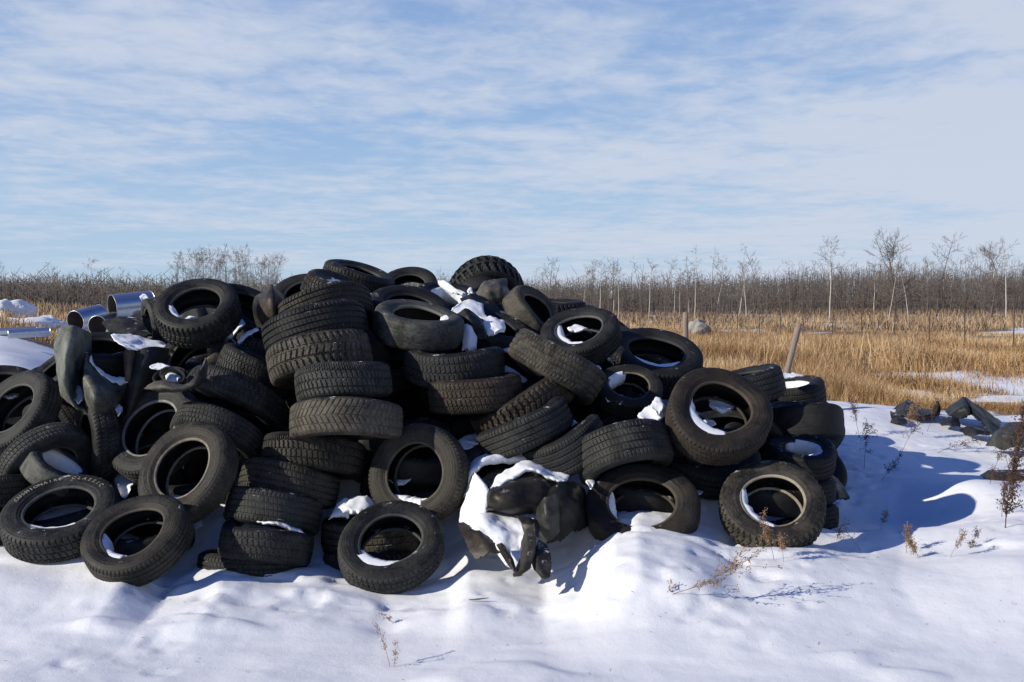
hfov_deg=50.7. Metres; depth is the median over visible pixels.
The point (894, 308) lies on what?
wire fence
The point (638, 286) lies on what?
young birch tree
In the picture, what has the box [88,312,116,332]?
culvert pipe
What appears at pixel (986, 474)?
rubber scrap
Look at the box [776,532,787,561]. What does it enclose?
dry weed
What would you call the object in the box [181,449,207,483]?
tyre
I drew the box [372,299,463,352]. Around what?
tyre
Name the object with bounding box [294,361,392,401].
tyre
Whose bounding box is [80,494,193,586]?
tyre
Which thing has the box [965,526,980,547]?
dry weed
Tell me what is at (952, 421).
rubber scrap
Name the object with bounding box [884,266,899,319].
young birch tree
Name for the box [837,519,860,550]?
dry weed
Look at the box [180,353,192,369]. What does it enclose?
tyre
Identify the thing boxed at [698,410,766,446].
tyre
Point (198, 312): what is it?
tyre
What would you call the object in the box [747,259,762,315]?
aspen tree
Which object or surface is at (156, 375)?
rubber loop
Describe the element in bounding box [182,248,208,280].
aspen tree
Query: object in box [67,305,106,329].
culvert pipe
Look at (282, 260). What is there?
aspen tree
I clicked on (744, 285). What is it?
birch tree
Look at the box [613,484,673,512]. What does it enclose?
tyre
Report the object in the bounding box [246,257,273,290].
aspen tree
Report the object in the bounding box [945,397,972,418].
rubber scrap
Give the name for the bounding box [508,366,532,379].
tyre
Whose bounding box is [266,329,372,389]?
tyre
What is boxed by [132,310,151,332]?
rubber scrap
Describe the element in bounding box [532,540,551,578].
rubber strip
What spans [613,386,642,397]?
tyre
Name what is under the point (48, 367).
tyre
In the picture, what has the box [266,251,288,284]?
aspen tree
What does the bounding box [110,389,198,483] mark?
tyre
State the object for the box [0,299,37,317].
snow heap
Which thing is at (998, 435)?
rubber scrap
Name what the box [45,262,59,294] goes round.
aspen tree
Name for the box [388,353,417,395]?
tyre
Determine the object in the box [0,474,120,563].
tyre
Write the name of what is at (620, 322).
tyre
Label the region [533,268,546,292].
aspen tree
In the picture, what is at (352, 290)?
tyre
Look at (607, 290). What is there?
young birch tree
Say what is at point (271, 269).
aspen tree
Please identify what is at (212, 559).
tyre
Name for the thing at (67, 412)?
tyre
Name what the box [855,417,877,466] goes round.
dry weed
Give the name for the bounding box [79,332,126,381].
tyre
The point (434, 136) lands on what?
sky
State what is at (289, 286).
tyre
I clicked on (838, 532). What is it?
dry weed
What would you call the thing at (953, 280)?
birch tree
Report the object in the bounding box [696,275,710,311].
birch tree
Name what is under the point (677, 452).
tyre
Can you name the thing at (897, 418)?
rubber scrap
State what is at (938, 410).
rubber scrap
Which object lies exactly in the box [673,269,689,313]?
birch tree
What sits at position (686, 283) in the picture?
birch tree
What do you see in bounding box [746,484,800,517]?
tyre
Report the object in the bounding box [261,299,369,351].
tyre
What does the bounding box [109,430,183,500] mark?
tyre
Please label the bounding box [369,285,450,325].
tyre
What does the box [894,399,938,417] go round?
rubber scrap
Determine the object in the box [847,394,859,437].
dry weed
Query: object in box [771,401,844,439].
tyre
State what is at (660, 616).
plant litter
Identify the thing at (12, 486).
tyre
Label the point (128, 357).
rubber scrap
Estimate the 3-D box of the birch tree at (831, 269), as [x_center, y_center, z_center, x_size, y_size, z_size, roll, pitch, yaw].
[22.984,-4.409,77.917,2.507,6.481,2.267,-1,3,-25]
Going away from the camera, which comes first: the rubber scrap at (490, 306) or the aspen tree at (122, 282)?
the rubber scrap at (490, 306)
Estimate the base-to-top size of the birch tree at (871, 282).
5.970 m
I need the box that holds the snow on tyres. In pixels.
[3,277,822,567]
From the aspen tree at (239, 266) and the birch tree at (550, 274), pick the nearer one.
the aspen tree at (239, 266)
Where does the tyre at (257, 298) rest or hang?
on the tyre at (255, 342)
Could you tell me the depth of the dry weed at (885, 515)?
7.49 m
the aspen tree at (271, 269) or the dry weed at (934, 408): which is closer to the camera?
the dry weed at (934, 408)
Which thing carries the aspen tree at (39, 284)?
on the snowy ground at (184, 618)
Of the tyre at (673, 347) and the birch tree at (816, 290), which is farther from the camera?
the birch tree at (816, 290)
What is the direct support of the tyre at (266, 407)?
on the tyre at (127, 460)
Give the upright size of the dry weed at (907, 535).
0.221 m
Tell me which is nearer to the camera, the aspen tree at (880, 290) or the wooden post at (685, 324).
the wooden post at (685, 324)
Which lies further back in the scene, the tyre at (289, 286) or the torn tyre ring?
the tyre at (289, 286)
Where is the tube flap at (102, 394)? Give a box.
[83,353,126,413]
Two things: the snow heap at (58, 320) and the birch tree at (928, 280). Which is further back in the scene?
the birch tree at (928, 280)
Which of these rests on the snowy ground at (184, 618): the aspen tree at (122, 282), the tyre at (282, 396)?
the aspen tree at (122, 282)
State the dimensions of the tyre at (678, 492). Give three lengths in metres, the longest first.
0.700 x 0.664 x 0.238 m
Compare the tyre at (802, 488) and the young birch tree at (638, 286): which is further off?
the young birch tree at (638, 286)
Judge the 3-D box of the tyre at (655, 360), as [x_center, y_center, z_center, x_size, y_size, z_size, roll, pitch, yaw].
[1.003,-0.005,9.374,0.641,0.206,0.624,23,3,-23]
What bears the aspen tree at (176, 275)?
on the snowy ground at (184, 618)
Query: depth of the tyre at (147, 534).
6.39 m
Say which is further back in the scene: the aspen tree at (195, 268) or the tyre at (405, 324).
the aspen tree at (195, 268)
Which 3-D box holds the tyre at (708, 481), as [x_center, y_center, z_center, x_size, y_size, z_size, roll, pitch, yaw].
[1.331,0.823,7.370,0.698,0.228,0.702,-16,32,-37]
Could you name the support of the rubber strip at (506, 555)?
on the snow on tyres
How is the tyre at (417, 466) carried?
on the tyre at (426, 493)
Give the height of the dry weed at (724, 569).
0.371 m
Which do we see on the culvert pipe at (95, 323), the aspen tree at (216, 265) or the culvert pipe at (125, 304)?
the culvert pipe at (125, 304)
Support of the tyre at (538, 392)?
on the tyre at (551, 419)
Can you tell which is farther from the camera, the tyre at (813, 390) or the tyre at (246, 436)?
the tyre at (813, 390)
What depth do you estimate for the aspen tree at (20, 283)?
65.04 m
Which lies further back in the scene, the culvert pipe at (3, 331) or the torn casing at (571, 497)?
the culvert pipe at (3, 331)
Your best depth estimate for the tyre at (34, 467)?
6.91 m
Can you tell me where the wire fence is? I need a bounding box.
[639,296,1014,347]
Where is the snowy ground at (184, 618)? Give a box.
[0,298,1023,681]
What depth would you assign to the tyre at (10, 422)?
8.07 m
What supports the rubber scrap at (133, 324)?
on the tyre
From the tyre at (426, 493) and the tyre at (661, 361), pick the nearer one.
the tyre at (426, 493)
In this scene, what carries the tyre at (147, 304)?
on the tyre
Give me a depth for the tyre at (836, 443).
8.98 m
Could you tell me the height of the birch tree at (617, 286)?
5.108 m
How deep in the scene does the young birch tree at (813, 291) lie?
94.05 m
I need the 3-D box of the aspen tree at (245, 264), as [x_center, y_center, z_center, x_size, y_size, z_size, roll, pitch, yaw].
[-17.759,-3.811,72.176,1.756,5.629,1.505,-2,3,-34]
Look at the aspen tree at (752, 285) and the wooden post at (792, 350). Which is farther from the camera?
the aspen tree at (752, 285)
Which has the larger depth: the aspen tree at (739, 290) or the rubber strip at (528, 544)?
the aspen tree at (739, 290)
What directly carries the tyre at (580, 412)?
on the tyre
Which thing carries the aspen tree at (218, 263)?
on the snowy ground at (184, 618)
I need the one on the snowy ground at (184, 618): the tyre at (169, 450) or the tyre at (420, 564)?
the tyre at (420, 564)
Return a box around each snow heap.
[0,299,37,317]
[4,316,61,329]
[40,315,67,331]
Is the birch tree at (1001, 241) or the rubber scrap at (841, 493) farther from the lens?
the birch tree at (1001, 241)
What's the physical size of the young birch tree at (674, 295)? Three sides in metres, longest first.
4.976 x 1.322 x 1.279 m
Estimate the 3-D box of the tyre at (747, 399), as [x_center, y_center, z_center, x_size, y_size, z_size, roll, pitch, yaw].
[1.351,0.489,7.067,0.674,0.242,0.733,24,49,14]
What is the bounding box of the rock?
[688,318,710,336]
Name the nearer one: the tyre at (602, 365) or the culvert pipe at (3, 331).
the tyre at (602, 365)
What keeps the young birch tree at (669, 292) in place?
on the snowy ground at (184, 618)
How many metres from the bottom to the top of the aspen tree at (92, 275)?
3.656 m
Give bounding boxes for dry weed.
[372,622,389,665]
[378,609,391,621]
[392,641,398,663]
[667,539,781,593]
[757,507,774,559]
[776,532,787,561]
[834,525,846,540]
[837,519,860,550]
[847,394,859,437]
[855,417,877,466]
[878,505,890,526]
[882,449,901,479]
[901,524,914,552]
[902,407,926,450]
[903,396,924,435]
[905,538,918,557]
[927,396,938,430]
[938,431,992,452]
[950,526,967,557]
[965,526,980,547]
[989,441,1006,481]
[995,456,1017,516]
[996,413,1023,527]
[1008,399,1023,451]
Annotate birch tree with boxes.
[541,256,561,294]
[579,264,595,298]
[581,259,599,294]
[590,262,609,307]
[600,258,612,310]
[604,257,624,312]
[605,266,620,312]
[613,261,622,316]
[630,261,642,316]
[642,258,659,313]
[665,267,680,317]
[666,267,674,316]
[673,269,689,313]
[674,257,702,312]
[677,278,683,315]
[683,266,699,311]
[688,248,704,313]
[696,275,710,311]
[706,247,718,315]
[708,258,728,315]
[710,275,730,316]
[736,259,754,315]
[741,243,762,315]
[778,260,799,316]
[796,262,809,312]
[806,266,820,315]
[810,262,817,316]
[813,235,847,321]
[864,260,881,312]
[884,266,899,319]
[896,266,909,316]
[916,255,938,311]
[922,235,966,318]
[942,258,964,313]
[984,236,1022,317]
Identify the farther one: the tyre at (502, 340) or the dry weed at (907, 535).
the tyre at (502, 340)
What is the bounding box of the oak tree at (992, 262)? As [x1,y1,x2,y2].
[964,242,1022,317]
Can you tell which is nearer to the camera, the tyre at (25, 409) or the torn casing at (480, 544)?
the torn casing at (480, 544)
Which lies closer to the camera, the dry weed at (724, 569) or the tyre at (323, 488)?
the dry weed at (724, 569)
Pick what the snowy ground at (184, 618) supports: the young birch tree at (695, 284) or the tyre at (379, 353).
the young birch tree at (695, 284)
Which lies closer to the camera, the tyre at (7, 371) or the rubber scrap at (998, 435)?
the tyre at (7, 371)
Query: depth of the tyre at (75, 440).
7.06 m
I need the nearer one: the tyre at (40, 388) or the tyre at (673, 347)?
the tyre at (40, 388)
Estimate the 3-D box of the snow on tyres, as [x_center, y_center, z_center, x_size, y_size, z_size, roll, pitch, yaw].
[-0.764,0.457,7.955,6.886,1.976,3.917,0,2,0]
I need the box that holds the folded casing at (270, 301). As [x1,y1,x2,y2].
[256,284,281,325]
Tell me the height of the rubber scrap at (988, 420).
0.362 m
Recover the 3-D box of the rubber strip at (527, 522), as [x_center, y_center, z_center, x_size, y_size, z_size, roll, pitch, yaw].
[0.095,1.096,6.375,0.137,0.108,0.160,0,2,0]
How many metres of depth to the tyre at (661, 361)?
9.42 m
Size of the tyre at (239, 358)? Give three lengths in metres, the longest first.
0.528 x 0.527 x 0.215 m
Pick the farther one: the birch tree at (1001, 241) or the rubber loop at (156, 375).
the birch tree at (1001, 241)
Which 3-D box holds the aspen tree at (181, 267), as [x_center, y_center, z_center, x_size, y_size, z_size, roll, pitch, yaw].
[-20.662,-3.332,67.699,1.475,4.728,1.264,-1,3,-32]
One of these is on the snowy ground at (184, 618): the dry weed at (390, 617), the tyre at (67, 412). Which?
the dry weed at (390, 617)
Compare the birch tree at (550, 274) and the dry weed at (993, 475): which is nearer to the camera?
the dry weed at (993, 475)
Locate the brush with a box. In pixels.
[11,299,1023,331]
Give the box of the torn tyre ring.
[144,358,207,392]
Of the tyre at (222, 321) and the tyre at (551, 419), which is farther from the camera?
the tyre at (222, 321)
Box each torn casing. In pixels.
[458,522,499,558]
[536,493,559,541]
[547,481,587,543]
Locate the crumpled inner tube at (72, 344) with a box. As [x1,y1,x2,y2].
[54,325,91,409]
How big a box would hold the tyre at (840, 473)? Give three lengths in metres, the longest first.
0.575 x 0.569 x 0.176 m
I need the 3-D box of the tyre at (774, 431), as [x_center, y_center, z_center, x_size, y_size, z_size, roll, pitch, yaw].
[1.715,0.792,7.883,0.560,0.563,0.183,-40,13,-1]
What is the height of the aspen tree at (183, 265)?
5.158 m
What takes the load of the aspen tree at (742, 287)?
on the snowy ground at (184, 618)
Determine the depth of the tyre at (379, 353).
8.03 m
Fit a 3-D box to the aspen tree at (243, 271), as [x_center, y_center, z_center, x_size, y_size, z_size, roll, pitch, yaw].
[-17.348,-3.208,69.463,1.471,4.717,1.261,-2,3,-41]
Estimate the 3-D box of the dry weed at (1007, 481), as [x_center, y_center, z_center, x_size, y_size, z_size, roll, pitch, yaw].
[3.393,0.986,7.387,0.125,0.484,0.131,0,2,0]
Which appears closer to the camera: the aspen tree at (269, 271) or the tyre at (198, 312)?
the tyre at (198, 312)
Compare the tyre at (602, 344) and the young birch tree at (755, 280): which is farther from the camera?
the young birch tree at (755, 280)
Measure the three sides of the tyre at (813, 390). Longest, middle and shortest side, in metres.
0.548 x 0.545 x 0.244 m
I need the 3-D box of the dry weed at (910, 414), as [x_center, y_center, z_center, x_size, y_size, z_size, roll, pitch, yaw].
[3.822,0.733,10.278,0.196,0.417,0.149,1,3,26]
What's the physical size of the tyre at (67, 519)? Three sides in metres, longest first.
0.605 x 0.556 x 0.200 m
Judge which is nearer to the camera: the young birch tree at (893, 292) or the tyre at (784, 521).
the tyre at (784, 521)
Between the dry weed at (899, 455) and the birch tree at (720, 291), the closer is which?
the dry weed at (899, 455)
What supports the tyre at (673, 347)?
on the snow on tyres
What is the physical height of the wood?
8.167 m
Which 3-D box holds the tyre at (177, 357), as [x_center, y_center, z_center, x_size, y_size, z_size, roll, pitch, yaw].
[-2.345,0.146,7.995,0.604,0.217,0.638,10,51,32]
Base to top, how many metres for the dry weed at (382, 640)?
0.229 m
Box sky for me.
[0,0,1023,297]
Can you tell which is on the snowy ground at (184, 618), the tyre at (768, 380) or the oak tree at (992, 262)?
the oak tree at (992, 262)
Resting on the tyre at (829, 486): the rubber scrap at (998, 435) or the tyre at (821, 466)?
the tyre at (821, 466)
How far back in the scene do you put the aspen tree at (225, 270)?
73.25 m
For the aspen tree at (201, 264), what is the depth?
58.57 m
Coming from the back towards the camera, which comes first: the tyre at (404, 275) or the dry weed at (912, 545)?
the tyre at (404, 275)
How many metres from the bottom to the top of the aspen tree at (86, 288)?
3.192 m
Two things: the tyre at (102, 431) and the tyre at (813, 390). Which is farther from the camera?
the tyre at (813, 390)
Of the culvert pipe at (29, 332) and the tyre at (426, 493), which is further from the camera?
the culvert pipe at (29, 332)
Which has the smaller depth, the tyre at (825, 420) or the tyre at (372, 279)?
the tyre at (825, 420)
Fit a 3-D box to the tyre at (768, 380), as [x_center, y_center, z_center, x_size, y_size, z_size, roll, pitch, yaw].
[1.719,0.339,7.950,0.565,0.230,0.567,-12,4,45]
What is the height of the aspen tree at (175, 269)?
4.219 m
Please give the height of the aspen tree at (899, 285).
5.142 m
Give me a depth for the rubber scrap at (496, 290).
8.78 m
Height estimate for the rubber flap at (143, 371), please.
0.490 m
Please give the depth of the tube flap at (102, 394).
7.20 m
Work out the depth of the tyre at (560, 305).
9.17 m
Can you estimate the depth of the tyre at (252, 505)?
6.60 m
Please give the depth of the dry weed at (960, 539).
6.55 m
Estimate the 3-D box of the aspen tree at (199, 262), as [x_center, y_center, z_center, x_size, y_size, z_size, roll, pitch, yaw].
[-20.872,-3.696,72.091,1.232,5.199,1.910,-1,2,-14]
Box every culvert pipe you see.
[0,326,37,335]
[8,327,50,338]
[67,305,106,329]
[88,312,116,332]
[107,291,153,316]
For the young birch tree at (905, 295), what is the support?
on the snowy ground at (184, 618)
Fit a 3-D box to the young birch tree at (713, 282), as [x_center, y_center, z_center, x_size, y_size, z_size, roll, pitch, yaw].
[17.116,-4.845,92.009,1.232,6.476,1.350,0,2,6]
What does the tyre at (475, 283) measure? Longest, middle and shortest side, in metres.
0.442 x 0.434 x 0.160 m
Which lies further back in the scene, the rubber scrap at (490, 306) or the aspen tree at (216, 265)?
the aspen tree at (216, 265)
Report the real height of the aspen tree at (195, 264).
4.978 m
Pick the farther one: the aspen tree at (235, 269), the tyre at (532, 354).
the aspen tree at (235, 269)
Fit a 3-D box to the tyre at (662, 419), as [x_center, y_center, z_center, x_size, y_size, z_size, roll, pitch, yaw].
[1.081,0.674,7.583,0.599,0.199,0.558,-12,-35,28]
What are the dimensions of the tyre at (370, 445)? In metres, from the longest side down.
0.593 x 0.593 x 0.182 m
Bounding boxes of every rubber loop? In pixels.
[152,367,186,381]
[159,367,186,383]
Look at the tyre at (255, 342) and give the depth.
8.02 m
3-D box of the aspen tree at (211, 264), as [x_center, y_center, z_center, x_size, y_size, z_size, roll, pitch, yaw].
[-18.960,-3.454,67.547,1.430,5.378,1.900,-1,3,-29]
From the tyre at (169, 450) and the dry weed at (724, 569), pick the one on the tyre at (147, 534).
the tyre at (169, 450)
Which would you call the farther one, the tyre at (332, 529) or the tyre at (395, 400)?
the tyre at (395, 400)
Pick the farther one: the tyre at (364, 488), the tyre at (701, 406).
the tyre at (701, 406)
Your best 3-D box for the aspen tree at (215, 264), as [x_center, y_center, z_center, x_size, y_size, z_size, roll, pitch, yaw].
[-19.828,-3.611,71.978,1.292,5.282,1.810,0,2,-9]
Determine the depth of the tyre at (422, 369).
7.37 m
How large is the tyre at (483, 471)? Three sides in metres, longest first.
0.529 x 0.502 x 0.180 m
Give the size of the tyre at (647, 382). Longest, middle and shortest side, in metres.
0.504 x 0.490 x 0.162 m
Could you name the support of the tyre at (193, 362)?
on the tyre
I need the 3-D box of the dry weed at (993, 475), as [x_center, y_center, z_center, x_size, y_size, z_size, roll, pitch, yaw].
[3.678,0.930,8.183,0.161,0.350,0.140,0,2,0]
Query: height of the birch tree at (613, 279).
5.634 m
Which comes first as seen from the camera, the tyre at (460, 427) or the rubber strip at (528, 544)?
the rubber strip at (528, 544)
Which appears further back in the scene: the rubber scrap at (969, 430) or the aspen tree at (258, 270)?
the aspen tree at (258, 270)
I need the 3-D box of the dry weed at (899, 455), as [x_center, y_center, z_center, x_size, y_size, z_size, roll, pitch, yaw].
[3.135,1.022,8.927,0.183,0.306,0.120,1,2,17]
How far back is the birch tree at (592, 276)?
91.77 m
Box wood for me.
[0,257,1023,314]
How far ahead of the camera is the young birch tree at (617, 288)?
87.98 m
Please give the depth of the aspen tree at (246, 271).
60.82 m
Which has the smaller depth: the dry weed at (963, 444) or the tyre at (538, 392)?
the tyre at (538, 392)
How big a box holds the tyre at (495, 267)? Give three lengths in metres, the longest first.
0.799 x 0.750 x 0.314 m
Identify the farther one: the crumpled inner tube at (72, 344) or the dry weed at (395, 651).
the crumpled inner tube at (72, 344)
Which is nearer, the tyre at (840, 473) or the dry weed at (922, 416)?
the tyre at (840, 473)
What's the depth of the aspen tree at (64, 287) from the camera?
75.27 m
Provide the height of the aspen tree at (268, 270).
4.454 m
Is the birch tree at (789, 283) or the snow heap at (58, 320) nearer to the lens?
the snow heap at (58, 320)
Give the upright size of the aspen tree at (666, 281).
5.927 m
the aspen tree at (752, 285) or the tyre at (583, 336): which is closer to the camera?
the tyre at (583, 336)
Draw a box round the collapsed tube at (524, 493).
[486,473,556,514]
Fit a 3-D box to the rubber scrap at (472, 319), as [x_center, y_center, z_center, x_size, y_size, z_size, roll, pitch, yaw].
[-0.289,-0.095,7.963,0.249,0.295,0.283,-1,2,-21]
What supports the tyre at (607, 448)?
on the tyre at (639, 499)
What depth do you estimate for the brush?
71.69 m
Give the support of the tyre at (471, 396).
on the tyre at (538, 392)
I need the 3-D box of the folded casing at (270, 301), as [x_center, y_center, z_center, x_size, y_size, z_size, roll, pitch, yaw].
[-1.811,-0.269,8.147,0.187,0.324,0.296,0,2,12]
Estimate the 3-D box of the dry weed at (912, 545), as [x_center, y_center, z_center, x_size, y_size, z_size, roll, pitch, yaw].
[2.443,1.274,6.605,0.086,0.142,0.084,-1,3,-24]
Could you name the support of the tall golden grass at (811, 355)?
on the snowy ground at (184, 618)
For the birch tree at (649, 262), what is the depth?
91.78 m
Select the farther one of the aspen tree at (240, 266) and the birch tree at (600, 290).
the birch tree at (600, 290)
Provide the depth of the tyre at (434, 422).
7.44 m
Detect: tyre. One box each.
[0,365,31,417]
[0,370,62,455]
[0,422,91,474]
[0,474,31,506]
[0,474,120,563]
[5,418,19,429]
[19,448,89,496]
[22,403,60,421]
[31,356,57,399]
[33,509,90,526]
[58,398,74,423]
[74,397,120,480]
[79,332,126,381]
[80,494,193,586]
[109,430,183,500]
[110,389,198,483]
[110,524,194,555]
[123,399,169,432]
[138,421,238,523]
[141,297,167,343]
[142,412,175,434]
[153,278,241,348]
[158,338,229,380]
[168,463,234,500]
[170,401,263,471]
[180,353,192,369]
[181,308,207,354]
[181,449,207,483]
[186,353,209,369]
[186,365,289,435]
[197,549,306,576]
[204,308,254,353]
[205,398,246,412]
[206,283,261,325]
[216,343,285,395]
[217,519,314,566]
[223,486,322,535]
[231,325,265,358]
[238,457,339,508]
[253,288,286,327]
[260,431,365,479]
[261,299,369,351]
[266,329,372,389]
[274,273,306,297]
[278,281,373,321]
[280,390,289,425]
[285,390,296,407]
[289,396,402,439]
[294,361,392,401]
[300,269,370,325]
[321,514,420,552]
[323,259,394,292]
[323,550,412,570]
[338,500,444,593]
[353,412,405,483]
[360,464,438,499]
[368,330,392,369]
[368,423,469,520]
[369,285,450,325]
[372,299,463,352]
[372,417,453,489]
[378,395,410,417]
[388,267,436,284]
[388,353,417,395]
[392,447,441,485]
[399,488,462,507]
[403,347,504,388]
[406,409,474,439]
[418,282,476,309]
[428,372,522,414]
[449,255,523,303]
[450,312,529,366]
[461,276,499,302]
[462,453,526,501]
[470,375,575,435]
[476,396,573,458]
[496,303,504,311]
[502,285,556,334]
[507,328,605,405]
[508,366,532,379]
[522,414,603,476]
[540,307,621,364]
[549,298,585,312]
[566,331,592,340]
[567,384,636,425]
[571,341,605,368]
[578,418,673,486]
[585,464,700,540]
[586,305,626,326]
[592,324,659,363]
[595,364,662,418]
[605,328,703,396]
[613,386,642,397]
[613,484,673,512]
[633,408,665,426]
[656,358,668,363]
[665,367,772,465]
[667,451,761,499]
[670,439,731,467]
[694,400,735,412]
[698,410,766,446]
[709,364,785,409]
[716,417,783,460]
[719,460,825,546]
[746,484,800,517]
[763,434,835,480]
[768,518,795,524]
[770,375,826,402]
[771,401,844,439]
[818,477,836,505]
[823,503,838,529]
[827,402,844,448]
[833,453,847,500]
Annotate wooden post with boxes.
[683,312,687,337]
[784,323,801,372]
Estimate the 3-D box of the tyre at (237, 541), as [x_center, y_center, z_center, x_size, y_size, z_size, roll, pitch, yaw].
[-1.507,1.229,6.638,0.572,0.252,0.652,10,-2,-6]
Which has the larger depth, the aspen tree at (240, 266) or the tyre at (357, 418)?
the aspen tree at (240, 266)
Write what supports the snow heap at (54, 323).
on the snowy ground at (184, 618)
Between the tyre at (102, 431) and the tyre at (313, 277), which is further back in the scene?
the tyre at (313, 277)
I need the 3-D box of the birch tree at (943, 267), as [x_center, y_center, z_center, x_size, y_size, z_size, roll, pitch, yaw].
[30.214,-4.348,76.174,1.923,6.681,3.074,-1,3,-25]
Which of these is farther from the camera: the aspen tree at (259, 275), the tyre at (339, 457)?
the aspen tree at (259, 275)
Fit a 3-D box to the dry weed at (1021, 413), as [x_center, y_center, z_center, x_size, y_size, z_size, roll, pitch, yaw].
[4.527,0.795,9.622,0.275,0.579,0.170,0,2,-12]
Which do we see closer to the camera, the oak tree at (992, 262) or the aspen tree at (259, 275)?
the aspen tree at (259, 275)
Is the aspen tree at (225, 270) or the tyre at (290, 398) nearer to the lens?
the tyre at (290, 398)
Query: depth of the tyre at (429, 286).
9.15 m
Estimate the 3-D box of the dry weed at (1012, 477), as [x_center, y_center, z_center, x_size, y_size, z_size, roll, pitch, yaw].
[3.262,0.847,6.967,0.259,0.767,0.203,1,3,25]
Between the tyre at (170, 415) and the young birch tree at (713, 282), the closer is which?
the tyre at (170, 415)
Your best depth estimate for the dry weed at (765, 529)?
6.32 m
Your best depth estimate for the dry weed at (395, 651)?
5.20 m
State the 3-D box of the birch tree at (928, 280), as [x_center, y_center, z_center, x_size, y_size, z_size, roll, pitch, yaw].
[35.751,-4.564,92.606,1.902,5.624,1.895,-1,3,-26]
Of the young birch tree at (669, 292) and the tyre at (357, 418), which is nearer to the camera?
the tyre at (357, 418)
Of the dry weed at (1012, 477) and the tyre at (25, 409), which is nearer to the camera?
the dry weed at (1012, 477)
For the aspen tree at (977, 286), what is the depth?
98.01 m
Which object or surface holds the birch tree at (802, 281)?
on the snowy ground at (184, 618)
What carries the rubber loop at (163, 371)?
on the torn tyre ring
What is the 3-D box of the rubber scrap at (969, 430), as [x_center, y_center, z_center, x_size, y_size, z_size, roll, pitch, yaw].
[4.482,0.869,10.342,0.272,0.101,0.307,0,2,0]
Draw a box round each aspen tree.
[15,270,25,299]
[37,270,47,293]
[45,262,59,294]
[60,275,67,300]
[81,274,90,306]
[85,255,98,304]
[118,267,133,292]
[161,253,183,288]
[169,261,186,282]
[172,251,192,284]
[173,249,196,280]
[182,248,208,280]
[184,247,206,279]
[186,247,207,277]
[190,253,207,276]
[196,246,210,277]
[198,244,220,278]
[207,249,221,279]
[207,250,226,281]
[211,244,238,281]
[211,251,235,282]
[217,257,231,282]
[218,248,237,283]
[225,246,248,285]
[229,246,249,286]
[232,250,248,280]
[234,244,257,281]
[236,255,253,283]
[240,249,259,288]
[245,256,267,286]
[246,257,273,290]
[252,259,274,291]
[256,252,279,291]
[258,255,279,288]
[261,253,282,286]
[265,252,286,289]
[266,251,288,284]
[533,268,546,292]
[657,255,676,316]
[732,277,742,305]
[736,259,749,317]
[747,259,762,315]
[875,269,888,316]
[894,259,905,316]
[911,259,931,310]
[968,264,986,313]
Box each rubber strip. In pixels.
[496,543,515,571]
[513,523,535,576]
[517,515,539,537]
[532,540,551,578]
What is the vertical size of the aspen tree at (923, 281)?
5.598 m
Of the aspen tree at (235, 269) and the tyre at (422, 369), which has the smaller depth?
the tyre at (422, 369)
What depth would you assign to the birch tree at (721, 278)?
102.83 m
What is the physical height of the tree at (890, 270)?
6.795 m
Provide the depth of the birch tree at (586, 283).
105.96 m
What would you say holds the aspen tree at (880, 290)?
on the snowy ground at (184, 618)
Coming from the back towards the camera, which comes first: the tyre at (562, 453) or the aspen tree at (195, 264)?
the aspen tree at (195, 264)
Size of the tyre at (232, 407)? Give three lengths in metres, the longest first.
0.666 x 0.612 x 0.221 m
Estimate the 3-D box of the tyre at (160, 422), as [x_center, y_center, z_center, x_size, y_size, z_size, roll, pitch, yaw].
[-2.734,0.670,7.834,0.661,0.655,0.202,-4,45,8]
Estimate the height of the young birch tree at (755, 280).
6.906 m
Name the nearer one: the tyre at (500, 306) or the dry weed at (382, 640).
the dry weed at (382, 640)
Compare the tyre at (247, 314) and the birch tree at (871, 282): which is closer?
the tyre at (247, 314)
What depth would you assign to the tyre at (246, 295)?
9.01 m
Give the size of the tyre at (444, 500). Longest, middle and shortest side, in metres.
0.680 x 0.653 x 0.190 m
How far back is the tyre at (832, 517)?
7.27 m
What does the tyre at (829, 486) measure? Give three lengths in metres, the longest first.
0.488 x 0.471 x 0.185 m
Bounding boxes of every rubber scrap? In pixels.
[102,312,151,337]
[123,349,135,381]
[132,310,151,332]
[457,308,489,345]
[460,293,508,327]
[475,278,509,302]
[831,475,849,499]
[890,411,906,423]
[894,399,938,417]
[935,401,940,414]
[938,416,960,426]
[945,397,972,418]
[960,425,989,436]
[965,397,1001,434]
[980,469,1023,480]
[985,421,1023,449]
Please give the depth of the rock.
49.76 m
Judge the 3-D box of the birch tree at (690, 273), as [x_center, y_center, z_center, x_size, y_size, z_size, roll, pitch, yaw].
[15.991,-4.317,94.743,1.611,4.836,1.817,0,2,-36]
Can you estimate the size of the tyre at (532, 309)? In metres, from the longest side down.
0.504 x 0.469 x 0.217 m
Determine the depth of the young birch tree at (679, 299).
91.81 m
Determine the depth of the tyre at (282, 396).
8.13 m
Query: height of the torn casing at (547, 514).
0.292 m
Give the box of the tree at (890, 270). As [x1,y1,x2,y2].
[859,227,931,319]
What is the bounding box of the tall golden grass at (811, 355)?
[0,307,1023,414]
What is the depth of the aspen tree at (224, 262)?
65.66 m
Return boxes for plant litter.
[4,526,1011,679]
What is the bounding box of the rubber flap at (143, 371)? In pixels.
[124,346,169,416]
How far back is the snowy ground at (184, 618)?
5.85 m
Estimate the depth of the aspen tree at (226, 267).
72.51 m
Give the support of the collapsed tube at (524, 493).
on the snow on tyres
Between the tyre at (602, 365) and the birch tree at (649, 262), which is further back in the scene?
the birch tree at (649, 262)
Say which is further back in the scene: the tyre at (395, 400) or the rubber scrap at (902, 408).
the rubber scrap at (902, 408)
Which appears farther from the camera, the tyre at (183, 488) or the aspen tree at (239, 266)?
the aspen tree at (239, 266)
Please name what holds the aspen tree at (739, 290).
on the snowy ground at (184, 618)

